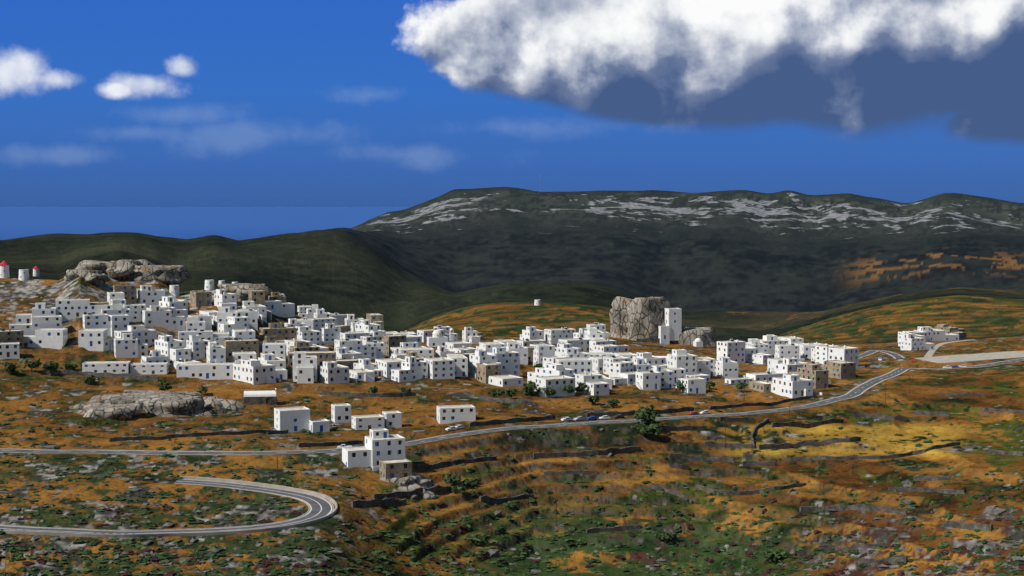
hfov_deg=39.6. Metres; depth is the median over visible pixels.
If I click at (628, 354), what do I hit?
house
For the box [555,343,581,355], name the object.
house
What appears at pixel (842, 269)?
terrain ground
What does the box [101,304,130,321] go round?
house
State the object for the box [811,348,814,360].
house
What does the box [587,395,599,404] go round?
tree
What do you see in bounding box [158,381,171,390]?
tree
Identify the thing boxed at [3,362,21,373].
tree
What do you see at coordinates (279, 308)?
house
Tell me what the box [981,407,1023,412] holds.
dry stone wall
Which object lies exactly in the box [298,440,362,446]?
dry stone wall
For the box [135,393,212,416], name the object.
crag
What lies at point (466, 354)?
house
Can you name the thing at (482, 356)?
house
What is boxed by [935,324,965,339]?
house
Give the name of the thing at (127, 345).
house
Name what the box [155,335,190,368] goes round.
house
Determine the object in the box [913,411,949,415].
dry stone wall
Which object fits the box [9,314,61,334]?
house
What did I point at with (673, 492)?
dry stone wall
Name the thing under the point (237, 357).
house
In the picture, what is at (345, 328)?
house
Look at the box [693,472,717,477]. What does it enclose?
dry stone wall
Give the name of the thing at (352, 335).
house
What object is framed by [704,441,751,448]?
dry stone wall
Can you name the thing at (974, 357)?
yard gravel
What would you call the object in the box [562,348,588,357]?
house
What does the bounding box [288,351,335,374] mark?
house stone
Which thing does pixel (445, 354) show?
house
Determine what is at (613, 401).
tree
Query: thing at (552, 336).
house
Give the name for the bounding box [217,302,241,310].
house
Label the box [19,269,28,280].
windmill
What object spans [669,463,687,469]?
dry stone wall
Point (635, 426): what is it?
tree
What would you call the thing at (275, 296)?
house
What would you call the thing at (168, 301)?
house
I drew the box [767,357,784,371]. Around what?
house
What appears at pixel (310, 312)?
house
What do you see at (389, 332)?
house
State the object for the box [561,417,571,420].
car
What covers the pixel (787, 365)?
house
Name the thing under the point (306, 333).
house
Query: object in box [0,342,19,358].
house
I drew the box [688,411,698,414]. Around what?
car
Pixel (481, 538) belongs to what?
bush
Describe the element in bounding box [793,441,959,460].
dry stone wall
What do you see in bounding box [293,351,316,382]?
house
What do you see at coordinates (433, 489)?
dry stone wall
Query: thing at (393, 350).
house
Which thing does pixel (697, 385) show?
house
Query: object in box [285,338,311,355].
house
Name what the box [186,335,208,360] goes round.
house
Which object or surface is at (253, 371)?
house
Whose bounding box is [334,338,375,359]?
house
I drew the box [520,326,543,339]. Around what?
house
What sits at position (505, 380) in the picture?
house
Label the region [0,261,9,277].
windmill
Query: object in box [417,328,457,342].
house
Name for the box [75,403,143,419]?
crag
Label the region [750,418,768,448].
dry stone wall
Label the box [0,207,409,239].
sea water
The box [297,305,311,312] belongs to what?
house
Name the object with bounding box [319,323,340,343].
house
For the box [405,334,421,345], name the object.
house
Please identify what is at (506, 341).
house
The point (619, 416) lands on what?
car
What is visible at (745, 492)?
dry stone wall
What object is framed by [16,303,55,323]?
house
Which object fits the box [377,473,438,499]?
boulders
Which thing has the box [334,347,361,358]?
house
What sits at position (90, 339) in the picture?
house
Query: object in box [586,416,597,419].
car
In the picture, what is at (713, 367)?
house
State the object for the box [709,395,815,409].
dry stone wall
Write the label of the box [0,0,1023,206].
sky
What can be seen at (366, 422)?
house
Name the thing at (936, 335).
house
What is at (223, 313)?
house
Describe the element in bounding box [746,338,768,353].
house
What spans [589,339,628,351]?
house
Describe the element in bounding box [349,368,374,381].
house
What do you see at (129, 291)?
house
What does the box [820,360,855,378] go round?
house
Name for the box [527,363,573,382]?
house
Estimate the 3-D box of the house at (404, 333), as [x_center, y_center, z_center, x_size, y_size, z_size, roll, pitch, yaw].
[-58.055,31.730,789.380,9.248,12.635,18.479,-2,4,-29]
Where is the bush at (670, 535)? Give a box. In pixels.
[654,531,678,539]
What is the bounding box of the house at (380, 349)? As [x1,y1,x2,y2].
[364,340,384,357]
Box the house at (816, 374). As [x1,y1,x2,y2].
[789,363,832,388]
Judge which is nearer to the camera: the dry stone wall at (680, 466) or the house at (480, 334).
the dry stone wall at (680, 466)
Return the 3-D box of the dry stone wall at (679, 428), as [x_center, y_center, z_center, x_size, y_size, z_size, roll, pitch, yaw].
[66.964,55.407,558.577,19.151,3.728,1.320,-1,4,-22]
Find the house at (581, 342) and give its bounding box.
[558,337,590,351]
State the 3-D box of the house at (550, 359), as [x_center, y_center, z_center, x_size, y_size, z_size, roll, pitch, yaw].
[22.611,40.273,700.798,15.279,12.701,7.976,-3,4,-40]
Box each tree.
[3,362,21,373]
[22,358,41,372]
[41,360,59,370]
[61,362,77,369]
[82,374,99,383]
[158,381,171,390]
[196,385,207,394]
[368,386,377,392]
[399,387,410,391]
[488,390,504,396]
[505,388,516,398]
[522,380,540,395]
[532,361,542,367]
[541,386,556,396]
[560,384,575,392]
[575,382,587,394]
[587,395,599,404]
[607,398,619,407]
[629,406,662,423]
[630,421,650,434]
[636,423,663,440]
[672,381,685,391]
[706,381,714,388]
[735,382,747,391]
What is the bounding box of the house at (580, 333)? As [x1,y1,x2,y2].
[568,328,586,338]
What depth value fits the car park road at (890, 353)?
829.33 m
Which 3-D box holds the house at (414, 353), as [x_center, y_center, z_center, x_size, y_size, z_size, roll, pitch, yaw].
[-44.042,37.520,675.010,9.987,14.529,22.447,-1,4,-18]
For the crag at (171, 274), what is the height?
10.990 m
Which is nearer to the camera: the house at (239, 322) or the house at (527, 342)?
the house at (239, 322)
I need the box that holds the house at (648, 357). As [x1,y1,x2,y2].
[632,352,666,368]
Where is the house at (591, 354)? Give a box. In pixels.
[586,352,613,358]
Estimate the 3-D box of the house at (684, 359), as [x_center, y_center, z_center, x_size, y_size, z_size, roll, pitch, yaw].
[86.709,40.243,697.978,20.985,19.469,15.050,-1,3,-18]
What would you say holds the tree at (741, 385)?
on the terrain ground
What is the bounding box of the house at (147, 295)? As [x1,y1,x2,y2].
[137,285,175,306]
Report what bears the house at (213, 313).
on the terrain ground
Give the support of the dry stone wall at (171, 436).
on the terrain ground
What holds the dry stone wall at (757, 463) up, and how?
on the terrain ground
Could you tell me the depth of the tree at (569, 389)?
622.62 m
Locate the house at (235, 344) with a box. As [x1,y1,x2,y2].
[223,337,258,360]
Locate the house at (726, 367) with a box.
[715,356,745,378]
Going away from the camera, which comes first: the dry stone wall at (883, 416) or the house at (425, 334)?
the dry stone wall at (883, 416)
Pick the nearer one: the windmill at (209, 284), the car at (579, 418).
the car at (579, 418)
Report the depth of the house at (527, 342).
789.76 m
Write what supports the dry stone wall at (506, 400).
on the terrain ground
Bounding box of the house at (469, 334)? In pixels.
[462,327,479,343]
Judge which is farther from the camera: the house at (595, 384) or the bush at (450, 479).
the house at (595, 384)
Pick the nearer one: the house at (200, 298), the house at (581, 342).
the house at (200, 298)
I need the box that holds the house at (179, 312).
[147,306,186,320]
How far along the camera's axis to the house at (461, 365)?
662.70 m
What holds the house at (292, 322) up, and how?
on the terrain ground
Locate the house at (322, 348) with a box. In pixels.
[313,344,328,350]
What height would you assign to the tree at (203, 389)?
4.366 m
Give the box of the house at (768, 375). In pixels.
[725,371,785,383]
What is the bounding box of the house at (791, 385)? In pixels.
[760,374,822,397]
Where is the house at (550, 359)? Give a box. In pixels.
[543,356,567,366]
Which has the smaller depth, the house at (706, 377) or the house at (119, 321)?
the house at (706, 377)
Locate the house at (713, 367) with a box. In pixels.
[697,357,715,375]
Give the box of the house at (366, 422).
[352,414,383,429]
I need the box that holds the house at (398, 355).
[391,352,405,359]
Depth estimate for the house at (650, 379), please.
654.93 m
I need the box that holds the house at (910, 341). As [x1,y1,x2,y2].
[900,333,934,349]
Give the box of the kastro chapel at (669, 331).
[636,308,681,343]
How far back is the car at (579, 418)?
559.42 m
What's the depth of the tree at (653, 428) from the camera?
543.43 m
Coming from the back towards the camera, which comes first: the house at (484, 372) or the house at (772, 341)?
the house at (772, 341)
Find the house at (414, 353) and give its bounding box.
[404,350,425,360]
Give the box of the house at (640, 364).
[633,358,650,370]
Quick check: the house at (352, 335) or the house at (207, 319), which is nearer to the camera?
the house at (207, 319)
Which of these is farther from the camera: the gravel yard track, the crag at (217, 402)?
the gravel yard track
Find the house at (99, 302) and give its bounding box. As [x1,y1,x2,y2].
[90,300,108,304]
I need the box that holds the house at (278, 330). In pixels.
[255,322,296,339]
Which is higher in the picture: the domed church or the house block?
the domed church
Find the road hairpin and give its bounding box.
[0,476,336,537]
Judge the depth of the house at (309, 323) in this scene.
766.80 m
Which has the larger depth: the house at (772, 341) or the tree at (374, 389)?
the house at (772, 341)
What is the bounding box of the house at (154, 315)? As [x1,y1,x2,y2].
[142,305,184,330]
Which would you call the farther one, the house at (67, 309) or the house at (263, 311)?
the house at (263, 311)
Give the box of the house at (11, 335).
[0,328,23,348]
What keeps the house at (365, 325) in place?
on the terrain ground
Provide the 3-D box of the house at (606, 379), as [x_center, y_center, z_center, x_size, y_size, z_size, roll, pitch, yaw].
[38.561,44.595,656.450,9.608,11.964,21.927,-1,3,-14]
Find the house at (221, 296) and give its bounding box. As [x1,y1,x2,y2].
[214,289,236,305]
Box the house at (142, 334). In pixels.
[104,325,156,350]
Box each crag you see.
[63,269,110,284]
[70,393,192,408]
[75,260,134,280]
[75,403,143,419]
[109,259,154,269]
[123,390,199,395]
[128,265,190,283]
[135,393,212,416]
[203,397,246,409]
[217,283,271,298]
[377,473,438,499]
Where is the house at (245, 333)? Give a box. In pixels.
[232,328,262,351]
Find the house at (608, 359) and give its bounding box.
[603,355,630,374]
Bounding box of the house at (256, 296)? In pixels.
[248,288,264,305]
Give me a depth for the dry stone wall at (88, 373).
632.58 m
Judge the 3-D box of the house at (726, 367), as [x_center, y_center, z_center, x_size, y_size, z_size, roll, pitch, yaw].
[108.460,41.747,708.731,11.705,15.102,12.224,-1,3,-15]
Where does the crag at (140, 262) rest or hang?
on the terrain ground
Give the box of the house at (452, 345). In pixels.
[445,341,470,350]
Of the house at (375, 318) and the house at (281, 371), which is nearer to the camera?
the house at (281, 371)
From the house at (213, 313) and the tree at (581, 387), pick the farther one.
the house at (213, 313)
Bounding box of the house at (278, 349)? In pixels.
[262,342,285,359]
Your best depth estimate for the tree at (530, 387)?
620.92 m
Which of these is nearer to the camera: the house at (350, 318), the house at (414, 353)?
the house at (414, 353)
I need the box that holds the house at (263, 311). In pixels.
[241,301,271,321]
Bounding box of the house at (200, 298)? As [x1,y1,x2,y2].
[190,290,211,306]
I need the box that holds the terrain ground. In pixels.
[0,187,1023,575]
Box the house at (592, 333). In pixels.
[584,327,605,339]
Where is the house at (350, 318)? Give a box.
[345,314,363,325]
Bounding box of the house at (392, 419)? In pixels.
[382,411,401,427]
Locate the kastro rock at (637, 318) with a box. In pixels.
[609,296,670,340]
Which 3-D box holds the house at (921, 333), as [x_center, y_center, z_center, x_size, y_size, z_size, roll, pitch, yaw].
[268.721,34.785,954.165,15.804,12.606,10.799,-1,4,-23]
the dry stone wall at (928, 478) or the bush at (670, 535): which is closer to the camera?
the bush at (670, 535)
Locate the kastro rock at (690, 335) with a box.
[670,327,716,346]
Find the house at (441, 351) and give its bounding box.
[436,346,454,357]
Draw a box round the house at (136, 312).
[123,304,145,321]
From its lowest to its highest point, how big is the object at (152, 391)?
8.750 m
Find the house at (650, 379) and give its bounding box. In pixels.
[636,369,660,389]
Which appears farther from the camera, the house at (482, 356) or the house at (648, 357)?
the house at (648, 357)
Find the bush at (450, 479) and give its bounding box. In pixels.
[441,473,460,484]
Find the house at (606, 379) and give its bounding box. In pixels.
[592,372,611,388]
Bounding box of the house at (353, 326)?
[351,322,357,331]
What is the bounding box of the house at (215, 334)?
[213,332,231,336]
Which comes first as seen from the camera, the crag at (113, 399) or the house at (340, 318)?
the crag at (113, 399)
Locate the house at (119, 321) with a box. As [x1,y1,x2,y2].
[109,313,128,336]
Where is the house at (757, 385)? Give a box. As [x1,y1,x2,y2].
[749,380,770,391]
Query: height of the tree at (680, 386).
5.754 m
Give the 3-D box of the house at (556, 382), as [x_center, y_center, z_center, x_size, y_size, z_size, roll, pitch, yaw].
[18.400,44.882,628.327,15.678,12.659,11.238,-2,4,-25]
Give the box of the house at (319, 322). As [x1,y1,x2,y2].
[301,317,336,330]
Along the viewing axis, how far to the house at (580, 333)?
853.76 m
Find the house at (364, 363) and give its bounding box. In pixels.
[353,358,382,375]
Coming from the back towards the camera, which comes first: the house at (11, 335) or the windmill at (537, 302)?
the windmill at (537, 302)
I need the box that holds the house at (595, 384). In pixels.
[573,371,609,395]
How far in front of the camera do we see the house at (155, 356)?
657.03 m
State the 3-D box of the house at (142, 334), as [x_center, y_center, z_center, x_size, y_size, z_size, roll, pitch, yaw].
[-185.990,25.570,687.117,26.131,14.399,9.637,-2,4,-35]
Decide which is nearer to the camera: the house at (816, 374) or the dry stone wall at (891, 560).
the dry stone wall at (891, 560)
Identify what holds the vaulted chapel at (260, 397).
on the terrain ground
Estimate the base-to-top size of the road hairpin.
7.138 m
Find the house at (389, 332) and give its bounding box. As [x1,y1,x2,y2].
[386,331,398,334]
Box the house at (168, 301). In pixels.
[159,296,187,313]
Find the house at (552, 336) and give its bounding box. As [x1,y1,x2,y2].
[545,327,575,343]
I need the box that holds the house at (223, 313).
[217,307,236,331]
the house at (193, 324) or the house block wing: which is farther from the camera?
the house at (193, 324)
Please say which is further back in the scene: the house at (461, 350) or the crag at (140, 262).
the crag at (140, 262)
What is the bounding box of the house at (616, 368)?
[609,361,634,377]
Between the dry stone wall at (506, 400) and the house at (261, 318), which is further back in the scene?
the house at (261, 318)
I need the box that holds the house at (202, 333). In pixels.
[178,329,233,347]
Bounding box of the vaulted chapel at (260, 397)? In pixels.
[244,388,276,404]
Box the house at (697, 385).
[681,377,705,393]
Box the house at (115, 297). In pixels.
[107,290,125,307]
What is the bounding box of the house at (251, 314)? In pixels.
[234,308,257,330]
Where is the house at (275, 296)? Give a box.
[268,292,285,302]
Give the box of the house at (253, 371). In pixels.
[233,359,279,384]
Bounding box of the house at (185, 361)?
[174,358,201,364]
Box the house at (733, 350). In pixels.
[717,339,745,363]
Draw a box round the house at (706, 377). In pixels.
[686,374,717,383]
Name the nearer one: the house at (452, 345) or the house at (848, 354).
the house at (848, 354)
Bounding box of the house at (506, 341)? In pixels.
[494,339,516,346]
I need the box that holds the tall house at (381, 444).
[342,428,404,470]
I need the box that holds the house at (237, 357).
[232,350,256,362]
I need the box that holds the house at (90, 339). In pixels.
[78,329,112,350]
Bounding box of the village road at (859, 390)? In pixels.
[0,358,1023,454]
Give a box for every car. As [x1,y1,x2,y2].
[445,426,456,430]
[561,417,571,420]
[574,416,584,420]
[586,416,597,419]
[599,415,609,419]
[613,414,623,417]
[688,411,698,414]
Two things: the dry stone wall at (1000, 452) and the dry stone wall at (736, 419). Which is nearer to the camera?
the dry stone wall at (1000, 452)
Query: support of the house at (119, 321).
on the terrain ground
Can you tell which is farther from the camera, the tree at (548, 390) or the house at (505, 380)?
the house at (505, 380)
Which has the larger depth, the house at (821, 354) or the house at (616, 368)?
the house at (821, 354)
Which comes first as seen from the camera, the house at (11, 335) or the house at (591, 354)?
the house at (11, 335)
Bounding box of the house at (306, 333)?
[295,326,320,345]
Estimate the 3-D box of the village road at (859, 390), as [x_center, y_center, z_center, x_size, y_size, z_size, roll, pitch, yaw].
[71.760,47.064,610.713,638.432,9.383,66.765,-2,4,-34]
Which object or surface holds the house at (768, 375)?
on the terrain ground
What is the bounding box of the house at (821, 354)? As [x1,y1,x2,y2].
[815,344,839,364]
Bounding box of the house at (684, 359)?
[667,349,710,374]
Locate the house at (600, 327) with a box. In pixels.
[586,322,605,338]
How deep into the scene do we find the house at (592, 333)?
835.94 m
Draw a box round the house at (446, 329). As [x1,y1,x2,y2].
[434,325,450,332]
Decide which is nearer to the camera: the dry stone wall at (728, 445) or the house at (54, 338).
the dry stone wall at (728, 445)
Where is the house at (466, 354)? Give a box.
[463,352,474,368]
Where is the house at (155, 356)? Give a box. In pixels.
[141,350,171,366]
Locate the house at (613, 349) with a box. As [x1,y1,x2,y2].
[590,344,618,353]
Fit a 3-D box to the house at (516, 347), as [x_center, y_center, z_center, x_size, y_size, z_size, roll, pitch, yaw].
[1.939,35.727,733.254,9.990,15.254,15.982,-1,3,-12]
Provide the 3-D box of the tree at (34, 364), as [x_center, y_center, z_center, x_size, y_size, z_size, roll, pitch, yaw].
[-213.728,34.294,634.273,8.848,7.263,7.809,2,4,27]
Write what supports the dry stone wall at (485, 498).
on the terrain ground
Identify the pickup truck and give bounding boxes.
[337,444,351,448]
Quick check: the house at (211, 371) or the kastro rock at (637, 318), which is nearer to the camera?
the house at (211, 371)
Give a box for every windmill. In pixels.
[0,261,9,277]
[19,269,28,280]
[33,266,39,276]
[169,285,179,296]
[204,280,214,289]
[534,300,540,305]
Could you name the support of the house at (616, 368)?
on the terrain ground
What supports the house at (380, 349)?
on the terrain ground
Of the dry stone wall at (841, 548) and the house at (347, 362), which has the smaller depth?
the dry stone wall at (841, 548)
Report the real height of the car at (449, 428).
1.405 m
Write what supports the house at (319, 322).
on the terrain ground
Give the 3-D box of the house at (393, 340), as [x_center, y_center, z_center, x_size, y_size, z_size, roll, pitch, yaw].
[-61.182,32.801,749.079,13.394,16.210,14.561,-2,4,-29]
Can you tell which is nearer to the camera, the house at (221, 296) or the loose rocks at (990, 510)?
the loose rocks at (990, 510)
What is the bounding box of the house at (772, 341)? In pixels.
[760,335,788,354]
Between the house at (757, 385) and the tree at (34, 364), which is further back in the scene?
the house at (757, 385)
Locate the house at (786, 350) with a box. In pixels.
[774,343,804,360]
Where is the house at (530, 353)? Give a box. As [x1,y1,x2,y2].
[524,346,533,361]
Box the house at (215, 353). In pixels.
[206,341,230,362]
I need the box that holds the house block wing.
[309,419,329,432]
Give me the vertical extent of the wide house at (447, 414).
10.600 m
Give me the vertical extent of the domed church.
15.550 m
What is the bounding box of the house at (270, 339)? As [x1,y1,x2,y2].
[263,336,284,342]
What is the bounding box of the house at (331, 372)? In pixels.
[317,361,356,383]
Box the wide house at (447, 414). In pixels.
[437,405,475,423]
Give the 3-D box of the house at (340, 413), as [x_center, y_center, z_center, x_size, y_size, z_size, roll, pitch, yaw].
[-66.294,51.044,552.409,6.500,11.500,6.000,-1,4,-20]
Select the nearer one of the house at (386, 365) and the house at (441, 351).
the house at (386, 365)
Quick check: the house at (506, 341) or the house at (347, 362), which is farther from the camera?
the house at (506, 341)
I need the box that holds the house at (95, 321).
[83,312,110,335]
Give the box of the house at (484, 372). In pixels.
[477,363,500,383]
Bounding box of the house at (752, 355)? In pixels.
[745,347,772,363]
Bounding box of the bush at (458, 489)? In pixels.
[450,485,465,493]
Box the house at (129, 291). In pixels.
[113,283,135,303]
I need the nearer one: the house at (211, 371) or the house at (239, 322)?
the house at (211, 371)
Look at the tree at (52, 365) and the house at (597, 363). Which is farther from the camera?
the house at (597, 363)
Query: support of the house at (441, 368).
on the terrain ground
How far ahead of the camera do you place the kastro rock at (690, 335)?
872.57 m
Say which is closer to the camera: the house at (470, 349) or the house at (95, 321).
the house at (95, 321)
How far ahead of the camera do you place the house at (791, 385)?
639.34 m
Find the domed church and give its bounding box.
[427,328,453,346]
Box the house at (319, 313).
[314,309,331,317]
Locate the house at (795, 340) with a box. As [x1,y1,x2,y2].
[778,336,804,344]
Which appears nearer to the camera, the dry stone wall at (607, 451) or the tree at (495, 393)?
the dry stone wall at (607, 451)
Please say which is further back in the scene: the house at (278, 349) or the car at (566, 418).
the house at (278, 349)
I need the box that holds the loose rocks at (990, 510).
[0,399,1023,575]
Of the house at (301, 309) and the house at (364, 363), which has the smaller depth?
the house at (364, 363)
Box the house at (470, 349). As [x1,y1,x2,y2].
[453,346,475,352]
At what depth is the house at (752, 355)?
779.89 m
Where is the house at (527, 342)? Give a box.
[517,338,545,345]
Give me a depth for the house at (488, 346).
742.05 m
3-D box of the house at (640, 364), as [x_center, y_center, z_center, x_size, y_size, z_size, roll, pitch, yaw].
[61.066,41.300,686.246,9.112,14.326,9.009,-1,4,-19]
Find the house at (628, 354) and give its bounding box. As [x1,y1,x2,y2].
[614,352,635,361]
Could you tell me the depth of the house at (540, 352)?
709.26 m
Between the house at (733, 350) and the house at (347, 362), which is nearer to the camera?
the house at (347, 362)
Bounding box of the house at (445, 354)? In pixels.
[444,353,468,372]
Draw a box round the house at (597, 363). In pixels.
[590,355,607,372]
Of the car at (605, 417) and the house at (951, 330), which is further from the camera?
the house at (951, 330)
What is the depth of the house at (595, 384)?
632.99 m
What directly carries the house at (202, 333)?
on the terrain ground
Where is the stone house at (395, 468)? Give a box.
[379,458,411,479]
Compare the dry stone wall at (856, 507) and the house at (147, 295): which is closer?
the dry stone wall at (856, 507)
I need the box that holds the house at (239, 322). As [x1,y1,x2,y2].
[218,316,248,334]
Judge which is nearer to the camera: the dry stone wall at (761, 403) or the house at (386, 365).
the dry stone wall at (761, 403)
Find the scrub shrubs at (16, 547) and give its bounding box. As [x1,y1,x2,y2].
[0,399,1023,575]
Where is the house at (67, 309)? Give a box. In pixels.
[56,299,112,321]
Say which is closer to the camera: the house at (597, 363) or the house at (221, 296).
the house at (597, 363)
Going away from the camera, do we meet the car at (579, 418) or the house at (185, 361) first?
the car at (579, 418)
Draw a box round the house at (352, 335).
[340,331,369,339]
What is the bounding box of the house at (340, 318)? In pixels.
[332,313,346,324]
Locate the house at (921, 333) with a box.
[898,331,926,341]
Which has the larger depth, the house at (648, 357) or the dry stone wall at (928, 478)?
the house at (648, 357)
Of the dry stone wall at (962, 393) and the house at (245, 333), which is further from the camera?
the house at (245, 333)
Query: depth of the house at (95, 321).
695.47 m
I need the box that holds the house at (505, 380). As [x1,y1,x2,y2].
[488,375,522,386]
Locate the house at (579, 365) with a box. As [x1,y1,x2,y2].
[555,357,591,372]
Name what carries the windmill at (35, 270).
on the terrain ground
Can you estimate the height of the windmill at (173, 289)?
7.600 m
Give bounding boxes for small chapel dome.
[693,338,702,346]
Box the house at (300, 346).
[290,341,319,350]
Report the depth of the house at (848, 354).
743.90 m
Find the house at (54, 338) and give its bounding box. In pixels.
[24,328,67,349]
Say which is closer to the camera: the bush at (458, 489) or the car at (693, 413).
the bush at (458, 489)
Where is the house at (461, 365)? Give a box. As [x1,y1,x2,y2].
[447,355,475,377]
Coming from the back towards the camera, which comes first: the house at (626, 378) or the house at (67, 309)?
the house at (67, 309)
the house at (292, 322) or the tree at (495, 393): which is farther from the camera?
the house at (292, 322)
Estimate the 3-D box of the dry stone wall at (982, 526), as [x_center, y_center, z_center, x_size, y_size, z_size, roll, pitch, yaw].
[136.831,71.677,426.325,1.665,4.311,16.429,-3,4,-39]
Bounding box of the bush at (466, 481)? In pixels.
[462,478,480,486]
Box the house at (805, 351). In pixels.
[799,343,824,358]
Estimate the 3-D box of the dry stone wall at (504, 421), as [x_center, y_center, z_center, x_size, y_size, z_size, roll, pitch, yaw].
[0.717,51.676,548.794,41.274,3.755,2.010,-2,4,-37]
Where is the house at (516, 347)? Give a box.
[506,342,527,364]
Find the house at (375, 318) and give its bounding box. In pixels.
[366,313,383,330]
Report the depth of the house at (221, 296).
773.75 m
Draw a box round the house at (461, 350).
[456,349,468,352]
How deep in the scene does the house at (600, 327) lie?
862.17 m
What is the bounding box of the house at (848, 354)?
[828,345,864,368]
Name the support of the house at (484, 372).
on the terrain ground
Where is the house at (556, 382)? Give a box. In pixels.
[535,375,574,396]
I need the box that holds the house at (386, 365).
[375,357,404,377]
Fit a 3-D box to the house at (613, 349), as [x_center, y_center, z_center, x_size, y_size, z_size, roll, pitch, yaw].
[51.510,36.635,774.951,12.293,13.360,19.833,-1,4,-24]
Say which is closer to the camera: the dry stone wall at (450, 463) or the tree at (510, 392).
the dry stone wall at (450, 463)
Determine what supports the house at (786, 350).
on the terrain ground
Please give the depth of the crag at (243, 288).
809.35 m
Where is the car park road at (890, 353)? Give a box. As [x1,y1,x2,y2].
[859,350,904,366]
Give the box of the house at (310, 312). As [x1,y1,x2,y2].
[298,304,322,317]
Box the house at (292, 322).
[284,318,305,326]
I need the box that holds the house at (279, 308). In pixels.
[265,300,294,317]
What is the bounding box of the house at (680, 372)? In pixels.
[653,368,685,381]
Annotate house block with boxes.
[274,406,309,431]
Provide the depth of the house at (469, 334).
845.71 m
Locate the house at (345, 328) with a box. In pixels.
[335,325,350,331]
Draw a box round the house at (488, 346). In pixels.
[476,342,505,351]
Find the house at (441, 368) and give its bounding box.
[424,357,454,378]
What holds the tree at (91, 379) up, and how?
on the terrain ground
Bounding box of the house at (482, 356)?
[469,350,501,377]
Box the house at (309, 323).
[297,317,313,329]
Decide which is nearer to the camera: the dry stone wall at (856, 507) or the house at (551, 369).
the dry stone wall at (856, 507)
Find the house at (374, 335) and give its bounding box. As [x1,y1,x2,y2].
[360,331,406,344]
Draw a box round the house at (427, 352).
[399,347,433,357]
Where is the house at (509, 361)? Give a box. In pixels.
[487,347,519,376]
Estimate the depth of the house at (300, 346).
681.72 m
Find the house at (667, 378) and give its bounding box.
[653,365,674,388]
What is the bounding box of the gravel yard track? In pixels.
[923,340,968,360]
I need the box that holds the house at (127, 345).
[114,333,147,357]
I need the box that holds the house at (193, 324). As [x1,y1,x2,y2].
[186,317,204,330]
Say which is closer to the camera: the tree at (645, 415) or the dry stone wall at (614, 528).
the dry stone wall at (614, 528)
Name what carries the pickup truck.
on the terrain ground
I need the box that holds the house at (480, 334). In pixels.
[472,328,483,339]
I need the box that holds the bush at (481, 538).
[471,533,491,543]
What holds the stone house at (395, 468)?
on the boulders at (413, 481)
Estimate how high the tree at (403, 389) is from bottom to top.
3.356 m
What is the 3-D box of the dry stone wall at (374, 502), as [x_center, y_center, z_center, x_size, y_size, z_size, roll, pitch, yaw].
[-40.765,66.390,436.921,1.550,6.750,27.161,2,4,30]
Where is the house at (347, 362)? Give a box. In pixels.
[336,358,360,369]
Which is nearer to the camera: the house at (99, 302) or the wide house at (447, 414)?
the wide house at (447, 414)
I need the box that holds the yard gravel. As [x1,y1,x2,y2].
[915,351,1023,362]
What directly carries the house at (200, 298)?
on the terrain ground
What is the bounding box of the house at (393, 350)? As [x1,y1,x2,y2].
[390,342,424,356]
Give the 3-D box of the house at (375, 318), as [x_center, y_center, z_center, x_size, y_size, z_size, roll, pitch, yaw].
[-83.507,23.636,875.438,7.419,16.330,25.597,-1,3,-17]
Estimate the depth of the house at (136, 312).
726.27 m
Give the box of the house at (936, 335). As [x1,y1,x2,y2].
[914,326,958,340]
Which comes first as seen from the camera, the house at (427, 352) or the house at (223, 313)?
the house at (427, 352)
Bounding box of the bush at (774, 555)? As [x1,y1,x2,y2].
[757,549,796,561]
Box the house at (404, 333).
[393,332,415,334]
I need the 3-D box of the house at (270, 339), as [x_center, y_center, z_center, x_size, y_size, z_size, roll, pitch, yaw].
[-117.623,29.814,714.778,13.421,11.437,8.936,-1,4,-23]
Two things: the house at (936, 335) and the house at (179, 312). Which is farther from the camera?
the house at (936, 335)
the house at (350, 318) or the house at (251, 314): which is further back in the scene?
the house at (350, 318)
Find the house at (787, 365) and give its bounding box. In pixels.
[774,357,805,373]
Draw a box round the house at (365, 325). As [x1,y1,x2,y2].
[355,319,382,331]
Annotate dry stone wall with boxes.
[42,370,158,380]
[109,429,287,441]
[206,409,223,412]
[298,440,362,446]
[320,391,415,396]
[351,498,405,506]
[372,479,479,498]
[415,456,496,469]
[469,415,554,426]
[479,494,533,503]
[480,396,532,404]
[533,446,640,458]
[544,470,596,475]
[586,407,693,416]
[586,524,639,533]
[651,485,691,503]
[661,425,703,430]
[669,453,734,461]
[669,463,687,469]
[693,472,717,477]
[696,482,805,494]
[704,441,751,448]
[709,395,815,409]
[720,416,753,421]
[743,460,774,465]
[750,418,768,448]
[758,436,860,449]
[771,418,842,427]
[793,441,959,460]
[800,504,906,514]
[818,542,885,551]
[853,412,906,421]
[856,557,906,565]
[888,487,965,493]
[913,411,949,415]
[913,475,949,480]
[939,392,984,395]
[944,521,992,530]
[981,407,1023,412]
[986,449,1023,455]
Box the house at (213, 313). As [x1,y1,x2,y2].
[199,310,216,327]
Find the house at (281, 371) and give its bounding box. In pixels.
[258,353,292,378]
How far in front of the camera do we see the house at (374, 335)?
752.76 m
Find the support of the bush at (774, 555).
on the terrain ground
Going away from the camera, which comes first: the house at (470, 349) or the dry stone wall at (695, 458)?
the dry stone wall at (695, 458)
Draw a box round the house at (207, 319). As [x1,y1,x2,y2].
[188,313,211,329]
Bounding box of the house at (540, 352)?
[533,343,554,365]
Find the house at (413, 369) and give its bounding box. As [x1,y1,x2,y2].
[391,356,427,381]
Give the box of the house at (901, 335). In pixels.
[898,331,924,345]
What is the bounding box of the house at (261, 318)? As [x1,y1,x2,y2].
[238,307,262,323]
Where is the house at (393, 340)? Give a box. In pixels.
[380,334,405,355]
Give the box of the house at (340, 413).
[331,403,350,422]
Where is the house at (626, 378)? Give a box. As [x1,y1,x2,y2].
[611,370,640,384]

